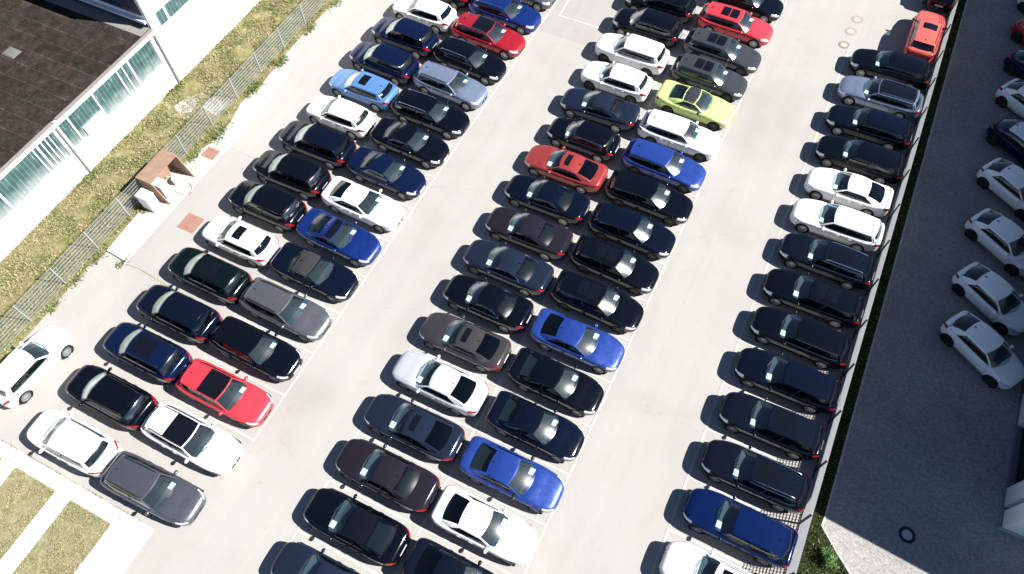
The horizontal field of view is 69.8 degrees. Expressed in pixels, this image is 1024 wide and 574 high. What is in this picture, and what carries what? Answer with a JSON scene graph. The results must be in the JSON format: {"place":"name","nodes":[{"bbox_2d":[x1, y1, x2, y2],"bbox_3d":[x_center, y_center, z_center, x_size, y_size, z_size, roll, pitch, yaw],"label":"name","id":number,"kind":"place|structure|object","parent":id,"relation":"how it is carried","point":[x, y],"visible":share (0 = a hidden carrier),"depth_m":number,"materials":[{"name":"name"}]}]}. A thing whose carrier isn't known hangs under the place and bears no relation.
{"place":"outdoors","nodes":[
{"label":"outdoors","id":0,"kind":"place"},
{"bbox_2d":[12,499,110,573],"bbox_3d":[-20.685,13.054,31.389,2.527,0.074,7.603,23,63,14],"label":"dry lawn","id":1,"kind":"structure","parent":0,"point":[61,542],"depth_m":32.42,"materials":[{"name":"yellow plant"}]},
{"bbox_2d":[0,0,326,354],"bbox_3d":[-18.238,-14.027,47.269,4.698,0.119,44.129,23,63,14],"label":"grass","id":2,"kind":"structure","parent":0,"point":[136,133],"depth_m":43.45,"materials":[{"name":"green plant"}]},
{"bbox_2d":[0,0,334,363],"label":"rough ground","id":3,"kind":"structure","parent":0,"point":[245,52],"depth_m":43.37,"materials":[{"name":"green plant"}]},
{"bbox_2d":[0,178,142,351],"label":"fence","id":4,"kind":"object","parent":3,"relation":"on","point":[96,246],"visible":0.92,"depth_m":38.96,"materials":[{"name":"silver metal"}]},
{"bbox_2d":[46,0,341,314],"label":"weeds","id":5,"kind":"object","parent":3,"relation":"on","point":[218,132],"visible":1,"depth_m":44.32,"materials":[{"name":"green plant"}]},
{"bbox_2d":[165,0,326,158],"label":"fence","id":6,"kind":"object","parent":3,"relation":"on","point":[232,86],"visible":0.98,"depth_m":45.80,"materials":[{"name":"silver metal"}]},
{"bbox_2d":[76,0,259,79],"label":"tall building","id":7,"kind":"structure","parent":0,"point":[189,34],"depth_m":45.77,"materials":[{"name":"concrete"}]},
{"bbox_2d":[140,46,298,222],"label":"concrete path","id":8,"kind":"structure","parent":0,"point":[248,111],"depth_m":45.11,"materials":[{"name":"grey concrete"}]},
{"bbox_2d":[135,149,194,203],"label":"shelter","id":9,"kind":"object","parent":8,"relation":"on","point":[162,163],"visible":0.9,"depth_m":41.69,"materials":[{"name":"brown metal"}]},
{"bbox_2d":[124,146,321,316],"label":"asphalt path","id":10,"kind":"structure","parent":0,"point":[164,244],"depth_m":41.04,"materials":[{"name":"grey asphalt"}]},
{"bbox_2d":[168,247,252,304],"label":"suv car","id":11,"kind":"object","parent":10,"relation":"on","point":[223,282],"visible":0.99,"depth_m":37.94,"materials":[{"name":"green paint"}]},
{"bbox_2d":[202,215,280,267],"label":"hatchback car","id":12,"kind":"object","parent":10,"relation":"on","point":[253,246],"visible":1,"depth_m":39.21,"materials":[{"name":"white paint"}]},
{"bbox_2d":[228,180,307,232],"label":"suv car","id":13,"kind":"object","parent":10,"relation":"on","point":[280,211],"visible":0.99,"depth_m":40.19,"materials":[{"name":"black paint"}]},
{"bbox_2d":[253,150,331,200],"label":"suv car","id":14,"kind":"object","parent":10,"relation":"on","point":[303,178],"visible":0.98,"depth_m":41.35,"materials":[{"name":"black paint"}]},
{"bbox_2d":[0,0,968,573],"bbox_3d":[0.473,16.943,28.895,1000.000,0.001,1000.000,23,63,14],"label":"ground","id":15,"kind":"structure","parent":0,"point":[620,498],"depth_m":37.49,"materials":[{"name":"concrete"}]},
{"bbox_2d":[0,326,73,408],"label":"hatchback car","id":16,"kind":"object","parent":15,"relation":"on","point":[29,364],"visible":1,"depth_m":35.76,"materials":[{"name":"white paint"}]},
{"bbox_2d":[26,408,122,476],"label":"suv car","id":17,"kind":"object","parent":15,"relation":"on","point":[79,445],"visible":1,"depth_m":33.41,"materials":[{"name":"white paint"}]},
{"bbox_2d":[0,441,152,573],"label":"concrete slab","id":18,"kind":"structure","parent":15,"relation":"on","point":[121,545],"depth_m":32.78,"materials":[{"name":"grey concrete"}]},
{"bbox_2d":[0,468,55,559],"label":"lawn soil","id":19,"kind":"structure","parent":18,"relation":"on","point":[22,502],"depth_m":33.34,"materials":[{"name":"beige soil"}]},
{"bbox_2d":[0,0,177,261],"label":"building","id":20,"kind":"structure","parent":15,"relation":"on","point":[93,85],"depth_m":41.99,"materials":[{"name":"paint"}]},
{"bbox_2d":[0,147,55,208],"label":"window","id":21,"kind":"structure","parent":20,"relation":"in","point":[17,185],"depth_m":39.64,"materials":[{"name":"teal glass"}]},
{"bbox_2d":[92,72,130,117],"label":"window","id":22,"kind":"structure","parent":20,"relation":"in","point":[112,94],"depth_m":42.71,"materials":[{"name":"teal glass"}]},
{"bbox_2d":[65,364,158,430],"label":"suv car","id":23,"kind":"object","parent":15,"relation":"on","point":[121,402],"visible":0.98,"depth_m":34.53,"materials":[{"name":"black paint"}]},
{"bbox_2d":[107,213,158,259],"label":"concrete slab","id":24,"kind":"structure","parent":15,"relation":"on","point":[132,235],"depth_m":40.72,"materials":[{"name":"grey concrete"}]},
{"bbox_2d":[103,322,192,384],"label":"suv car","id":25,"kind":"object","parent":15,"relation":"on","point":[160,359],"visible":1,"depth_m":35.69,"materials":[{"name":"blue paint"}]},
{"bbox_2d":[100,451,205,527],"bbox_3d":[-16.128,9.047,32.950,4.817,1.516,2.225,21,62,13],"label":"estate car","id":26,"kind":"object","parent":15,"relation":"on","point":[157,491],"visible":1,"depth_m":32.53,"materials":[{"name":"grey paint"}]},
{"bbox_2d":[136,284,222,344],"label":"suv car","id":27,"kind":"object","parent":15,"relation":"on","point":[192,320],"visible":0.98,"depth_m":36.78,"materials":[{"name":"paint"}]},
{"bbox_2d":[140,401,243,476],"bbox_3d":[-14.906,7.018,34.143,4.953,1.474,2.250,23,63,14],"label":"estate car","id":28,"kind":"object","parent":15,"relation":"on","point":[187,436],"visible":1,"depth_m":33.72,"materials":[{"name":"white paint"}]},
{"bbox_2d":[175,358,273,428],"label":"estate car","id":29,"kind":"object","parent":15,"relation":"on","point":[240,401],"visible":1,"depth_m":34.82,"materials":[{"name":"red paint"}]},
{"bbox_2d":[209,316,302,382],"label":"estate car","id":30,"kind":"object","parent":15,"relation":"on","point":[273,358],"visible":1,"depth_m":35.98,"materials":[{"name":"black paint"}]},
{"bbox_2d":[239,277,331,342],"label":"estate car","id":31,"kind":"object","parent":15,"relation":"on","point":[302,318],"visible":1,"depth_m":37.12,"materials":[{"name":"grey paint"}]},
{"bbox_2d":[270,242,358,303],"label":"convertible car","id":32,"kind":"object","parent":15,"relation":"on","point":[332,281],"visible":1,"depth_m":38.34,"materials":[{"name":"paint"}]},
{"bbox_2d":[271,541,359,573],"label":"saloon car","id":33,"kind":"object","parent":15,"relation":"on","point":[294,557],"visible":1,"depth_m":31.04,"materials":[{"name":"paint"}]},
{"bbox_2d":[279,121,356,169],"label":"suv car","id":34,"kind":"object","parent":15,"relation":"on","point":[330,148],"visible":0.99,"depth_m":42.49,"materials":[{"name":"paint"}]},
{"bbox_2d":[296,208,381,267],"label":"coupe car","id":35,"kind":"object","parent":15,"relation":"on","point":[355,245],"visible":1,"depth_m":39.42,"materials":[{"name":"paint"}]},
{"bbox_2d":[306,95,375,139],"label":"hatchback car","id":36,"kind":"object","parent":15,"relation":"on","point":[352,120],"visible":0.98,"depth_m":43.69,"materials":[{"name":"white paint"}]},
{"bbox_2d":[304,487,410,566],"bbox_3d":[-6.835,10.408,32.074,4.862,1.386,2.256,23,63,14],"label":"liftback car","id":37,"kind":"object","parent":15,"relation":"on","point":[370,533],"visible":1,"depth_m":31.60,"materials":[{"name":"black paint"}]},
{"bbox_2d":[320,176,404,233],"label":"liftback car","id":38,"kind":"object","parent":15,"relation":"on","point":[380,212],"visible":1,"depth_m":40.51,"materials":[{"name":"white paint"}]},
{"bbox_2d":[329,69,398,112],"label":"hatchback car","id":39,"kind":"object","parent":15,"relation":"on","point":[378,94],"visible":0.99,"depth_m":44.85,"materials":[{"name":"blue paint"}]},
{"bbox_2d":[349,42,419,85],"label":"suv car","id":40,"kind":"object","parent":15,"relation":"on","point":[396,66],"visible":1,"depth_m":45.82,"materials":[{"name":"blue paint"}]},
{"bbox_2d":[346,146,425,200],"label":"saloon car","id":41,"kind":"object","parent":15,"relation":"on","point":[402,180],"visible":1,"depth_m":41.56,"materials":[{"name":"blue paint"}]},
{"bbox_2d":[336,438,440,513],"bbox_3d":[-5.671,8.445,33.179,4.918,1.433,2.251,23,63,14],"label":"saloon car","id":42,"kind":"object","parent":15,"relation":"on","point":[403,483],"visible":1,"depth_m":32.70,"materials":[{"name":"brown paint"}]},
{"bbox_2d":[372,17,439,59],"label":"suv car","id":43,"kind":"object","parent":15,"relation":"on","point":[417,40],"visible":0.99,"depth_m":46.97,"materials":[{"name":"blue paint"}]},
{"bbox_2d":[370,117,449,169],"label":"saloon car","id":44,"kind":"object","parent":15,"relation":"on","point":[425,149],"visible":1,"depth_m":42.72,"materials":[{"name":"black paint"}]},
{"bbox_2d":[364,393,465,462],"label":"liftback car","id":45,"kind":"object","parent":15,"relation":"on","point":[428,434],"visible":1,"depth_m":33.83,"materials":[{"name":"paint"}]},
{"bbox_2d":[392,0,456,33],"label":"hatchback car","id":46,"kind":"object","parent":15,"relation":"on","point":[438,16],"visible":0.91,"depth_m":48.24,"materials":[{"name":"white paint"}]},
{"bbox_2d":[390,88,469,139],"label":"estate car","id":47,"kind":"object","parent":15,"relation":"on","point":[446,120],"visible":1,"depth_m":43.83,"materials":[{"name":"black paint"}]},
{"bbox_2d":[392,351,488,416],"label":"liftback car","id":48,"kind":"object","parent":15,"relation":"on","point":[458,392],"visible":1,"depth_m":34.92,"materials":[{"name":"silver paint"}]},
{"bbox_2d":[402,538,493,573],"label":"liftback car","id":49,"kind":"object","parent":15,"relation":"on","point":[427,556],"visible":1,"depth_m":30.76,"materials":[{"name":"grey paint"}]},
{"bbox_2d":[413,60,487,111],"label":"estate car","id":50,"kind":"object","parent":15,"relation":"on","point":[465,92],"visible":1,"depth_m":44.97,"materials":[{"name":"paint"}]},
{"bbox_2d":[419,312,511,372],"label":"liftback car","id":51,"kind":"object","parent":15,"relation":"on","point":[483,350],"visible":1,"depth_m":36.01,"materials":[{"name":"paint"}]},
{"bbox_2d":[433,36,506,85],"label":"estate car","id":52,"kind":"object","parent":15,"relation":"on","point":[475,61],"visible":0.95,"depth_m":46.05,"materials":[{"name":"black paint"}]},
{"bbox_2d":[430,486,536,566],"bbox_3d":[-1.204,10.387,31.968,4.705,1.433,2.226,22,62,13],"label":"liftback car","id":53,"kind":"object","parent":15,"relation":"on","point":[504,535],"visible":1,"depth_m":31.57,"materials":[{"name":"white paint"}]},
{"bbox_2d":[443,274,533,332],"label":"saloon car","id":54,"kind":"object","parent":15,"relation":"on","point":[504,310],"visible":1,"depth_m":37.08,"materials":[{"name":"black paint"}]},
{"bbox_2d":[451,12,525,59],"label":"estate car","id":55,"kind":"object","parent":15,"relation":"on","point":[502,41],"visible":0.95,"depth_m":47.24,"materials":[{"name":"paint"}]},
{"bbox_2d":[468,0,540,35],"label":"estate car","id":56,"kind":"object","parent":15,"relation":"on","point":[520,18],"visible":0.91,"depth_m":48.31,"materials":[{"name":"paint"}]},
{"bbox_2d":[463,239,553,296],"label":"saloon car","id":57,"kind":"object","parent":15,"relation":"on","point":[525,275],"visible":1,"depth_m":38.19,"materials":[{"name":"paint"}]},
{"bbox_2d":[458,436,563,513],"bbox_3d":[-0.023,8.456,33.103,4.838,1.393,2.252,23,63,14],"label":"liftback car","id":58,"kind":"object","parent":15,"relation":"on","point":[532,485],"visible":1,"depth_m":32.71,"materials":[{"name":"paint"}]},
{"bbox_2d":[170,0,853,573],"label":"road marking","id":59,"kind":"object","parent":15,"relation":"on","point":[530,346],"visible":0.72,"depth_m":36.75,"materials":[{"name":"paint"}]},
{"bbox_2d":[485,207,572,260],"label":"saloon car","id":60,"kind":"object","parent":15,"relation":"on","point":[544,239],"visible":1,"depth_m":39.27,"materials":[{"name":"brown paint"}]},
{"bbox_2d":[486,391,584,463],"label":"liftback car","id":61,"kind":"object","parent":15,"relation":"on","point":[556,437],"visible":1,"depth_m":33.79,"materials":[{"name":"paint"}]},
{"bbox_2d":[505,174,589,225],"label":"saloon car","id":62,"kind":"object","parent":15,"relation":"on","point":[562,205],"visible":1,"depth_m":40.41,"materials":[{"name":"paint"}]},
{"bbox_2d":[507,347,603,417],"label":"liftback car","id":63,"kind":"object","parent":15,"relation":"on","point":[577,393],"visible":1,"depth_m":34.92,"materials":[{"name":"black paint"}]},
{"bbox_2d":[524,145,607,193],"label":"liftback car","id":64,"kind":"object","parent":15,"relation":"on","point":[581,174],"visible":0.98,"depth_m":41.53,"materials":[{"name":"paint"}]},
{"bbox_2d":[529,308,624,374],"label":"liftback car","id":65,"kind":"object","parent":15,"relation":"on","point":[595,349],"visible":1,"depth_m":36.04,"materials":[{"name":"paint"}]},
{"bbox_2d":[547,117,620,162],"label":"hatchback car","id":66,"kind":"object","parent":15,"relation":"on","point":[597,143],"visible":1,"depth_m":42.55,"materials":[{"name":"black paint"}]},
{"bbox_2d":[549,270,643,334],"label":"estate car","id":67,"kind":"object","parent":15,"relation":"on","point":[620,313],"visible":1,"depth_m":37.09,"materials":[{"name":"black paint"}]},
{"bbox_2d":[560,88,639,132],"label":"saloon car","id":68,"kind":"object","parent":15,"relation":"on","point":[614,113],"visible":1,"depth_m":43.80,"materials":[{"name":"paint"}]},
{"bbox_2d":[569,234,658,295],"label":"estate car","id":69,"kind":"object","parent":15,"relation":"on","point":[632,273],"visible":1,"depth_m":38.19,"materials":[{"name":"black paint"}]},
{"bbox_2d":[581,61,652,102],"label":"hatchback car","id":70,"kind":"object","parent":15,"relation":"on","point":[630,84],"visible":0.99,"depth_m":44.92,"materials":[{"name":"white paint"}]},
{"bbox_2d":[587,202,675,260],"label":"estate car","id":71,"kind":"object","parent":15,"relation":"on","point":[650,239],"visible":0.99,"depth_m":39.27,"materials":[{"name":"paint"}]},
{"bbox_2d":[595,33,669,76],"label":"suv car","id":72,"kind":"object","parent":15,"relation":"on","point":[649,57],"visible":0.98,"depth_m":46.00,"materials":[{"name":"white paint"}]},
{"bbox_2d":[612,7,682,47],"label":"suv car","id":73,"kind":"object","parent":15,"relation":"on","point":[664,29],"visible":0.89,"depth_m":47.14,"materials":[{"name":"black paint"}]},
{"bbox_2d":[603,169,692,226],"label":"estate car","id":74,"kind":"object","parent":15,"relation":"on","point":[671,207],"visible":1,"depth_m":40.44,"materials":[{"name":"black paint"}]},
{"bbox_2d":[625,0,696,23],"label":"suv car","id":75,"kind":"object","parent":15,"relation":"on","point":[683,11],"visible":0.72,"depth_m":48.17,"materials":[{"name":"black paint"}]},
{"bbox_2d":[621,138,705,193],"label":"estate car","id":76,"kind":"object","parent":15,"relation":"on","point":[682,174],"visible":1,"depth_m":41.55,"materials":[{"name":"paint"}]},
{"bbox_2d":[637,109,721,162],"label":"estate car","id":77,"kind":"object","parent":15,"relation":"on","point":[690,137],"visible":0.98,"depth_m":42.70,"materials":[{"name":"white paint"}]},
{"bbox_2d":[654,80,734,130],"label":"coupe car","id":78,"kind":"object","parent":15,"relation":"on","point":[714,113],"visible":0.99,"depth_m":43.98,"materials":[{"name":"paint"}]},
{"bbox_2d":[659,541,751,573],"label":"estate car","id":79,"kind":"object","parent":15,"relation":"on","point":[679,557],"visible":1,"depth_m":30.85,"materials":[{"name":"white paint"}]},
{"bbox_2d":[669,52,747,102],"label":"estate car","id":80,"kind":"object","parent":15,"relation":"on","point":[715,78],"visible":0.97,"depth_m":45.01,"materials":[{"name":"paint"}]},
{"bbox_2d":[681,27,761,75],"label":"estate car","id":81,"kind":"object","parent":15,"relation":"on","point":[735,55],"visible":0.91,"depth_m":46.19,"materials":[{"name":"paint"}]},
{"bbox_2d":[696,1,772,48],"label":"estate car","id":82,"kind":"object","parent":15,"relation":"on","point":[742,25],"visible":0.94,"depth_m":47.42,"materials":[{"name":"red paint"}]},
{"bbox_2d":[682,488,797,567],"bbox_3d":[9.860,10.339,31.768,4.823,1.514,2.226,23,63,14],"label":"estate car","id":83,"kind":"object","parent":15,"relation":"on","point":[763,539],"visible":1,"depth_m":31.29,"materials":[{"name":"paint"}]},
{"bbox_2d":[709,0,783,22],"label":"estate car","id":84,"kind":"object","parent":15,"relation":"on","point":[766,11],"visible":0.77,"depth_m":48.43,"materials":[{"name":"black paint"}]},
{"bbox_2d":[700,439,811,512],"bbox_3d":[10.938,8.381,32.892,4.786,1.526,2.219,22,62,13],"label":"estate car","id":85,"kind":"object","parent":15,"relation":"on","point":[778,486],"visible":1,"depth_m":32.40,"materials":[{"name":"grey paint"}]},
{"bbox_2d":[718,392,825,460],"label":"estate car","id":86,"kind":"object","parent":15,"relation":"on","point":[793,435],"visible":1,"depth_m":33.56,"materials":[{"name":"grey paint"}]},
{"bbox_2d":[734,347,841,413],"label":"estate car","id":87,"kind":"object","parent":15,"relation":"on","point":[810,389],"visible":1,"depth_m":34.73,"materials":[{"name":"paint"}]},
{"bbox_2d":[749,306,852,368],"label":"estate car","id":88,"kind":"object","parent":15,"relation":"on","point":[820,345],"visible":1,"depth_m":35.86,"materials":[{"name":"black paint"}]},
{"bbox_2d":[762,268,864,327],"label":"estate car","id":89,"kind":"object","parent":15,"relation":"on","point":[834,305],"visible":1,"depth_m":37.01,"materials":[{"name":"black paint"}]},
{"bbox_2d":[778,233,876,289],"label":"estate car","id":90,"kind":"object","parent":15,"relation":"on","point":[846,267],"visible":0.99,"depth_m":38.10,"materials":[{"name":"grey paint"}]},
{"bbox_2d":[790,198,884,251],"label":"estate car","id":91,"kind":"object","parent":15,"relation":"on","point":[856,230],"visible":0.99,"depth_m":39.25,"materials":[{"name":"white paint"}]},
{"bbox_2d":[804,167,893,216],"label":"liftback car","id":92,"kind":"object","parent":15,"relation":"on","point":[863,194],"visible":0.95,"depth_m":40.44,"materials":[{"name":"white paint"}]},
{"bbox_2d":[814,135,906,184],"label":"estate car","id":93,"kind":"object","parent":15,"relation":"on","point":[879,164],"visible":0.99,"depth_m":41.55,"materials":[{"name":"black paint"}]},
{"bbox_2d":[825,105,913,149],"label":"estate car","id":94,"kind":"object","parent":15,"relation":"on","point":[885,129],"visible":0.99,"depth_m":42.76,"materials":[{"name":"paint"}]},
{"bbox_2d":[786,0,958,573],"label":"grating fence","id":95,"kind":"object","parent":15,"relation":"on","point":[818,478],"visible":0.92,"depth_m":36.60,"materials":[{"name":"grey metal"}]},
{"bbox_2d":[837,76,923,119],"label":"estate car","id":96,"kind":"object","parent":15,"relation":"on","point":[904,101],"visible":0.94,"depth_m":43.95,"materials":[{"name":"paint"}]},
{"bbox_2d":[849,48,932,89],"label":"estate car","id":97,"kind":"object","parent":15,"relation":"on","point":[907,69],"visible":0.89,"depth_m":45.12,"materials":[{"name":"black paint"}]},
{"bbox_2d":[901,10,947,63],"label":"suv car","id":98,"kind":"object","parent":15,"relation":"on","point":[927,28],"visible":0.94,"depth_m":46.02,"materials":[{"name":"red paint"}]},
{"bbox_2d":[521,0,624,47],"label":"ground","id":99,"kind":"structure","parent":0,"point":[600,13],"depth_m":49.33,"materials":[{"name":"grey concrete"}]},
{"bbox_2d":[785,0,965,573],"bbox_3d":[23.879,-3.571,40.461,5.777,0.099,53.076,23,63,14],"label":"verge grass","id":100,"kind":"structure","parent":0,"point":[874,316],"depth_m":37.92,"materials":[{"name":"green plant"}]},
{"bbox_2d":[823,0,1023,573],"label":"paving","id":101,"kind":"structure","parent":0,"point":[927,454],"depth_m":35.36,"materials":[{"name":"grey asphalt"}]},
{"bbox_2d":[821,0,967,573],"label":"kerb","id":102,"kind":"structure","parent":101,"relation":"on","point":[826,512],"depth_m":37.58,"materials":[{"name":"grey concrete"}]},
{"bbox_2d":[940,310,1023,389],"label":"hatchback car","id":103,"kind":"object","parent":101,"relation":"on","point":[984,350],"visible":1,"depth_m":35.44,"materials":[{"name":"paint"}]},
{"bbox_2d":[951,262,1023,335],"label":"hatchback car","id":104,"kind":"object","parent":101,"relation":"on","point":[995,299],"visible":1,"depth_m":36.90,"materials":[{"name":"paint"}]},
{"bbox_2d":[964,208,1023,276],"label":"hatchback car","id":105,"kind":"object","parent":101,"relation":"on","point":[999,236],"visible":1,"depth_m":38.69,"materials":[{"name":"paint"}]},
{"bbox_2d":[976,157,1023,220],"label":"hatchback car","id":106,"kind":"object","parent":101,"relation":"on","point":[1002,179],"visible":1,"depth_m":40.58,"materials":[{"name":"paint"}]},
{"bbox_2d":[986,115,1023,168],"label":"hatchback car","id":107,"kind":"object","parent":101,"relation":"on","point":[1006,133],"visible":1,"depth_m":42.34,"materials":[{"name":"blue paint"}]},
{"bbox_2d":[997,379,1023,539],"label":"tall hall","id":108,"kind":"structure","parent":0,"point":[1013,522],"depth_m":32.59,"materials":[{"name":"grey"}]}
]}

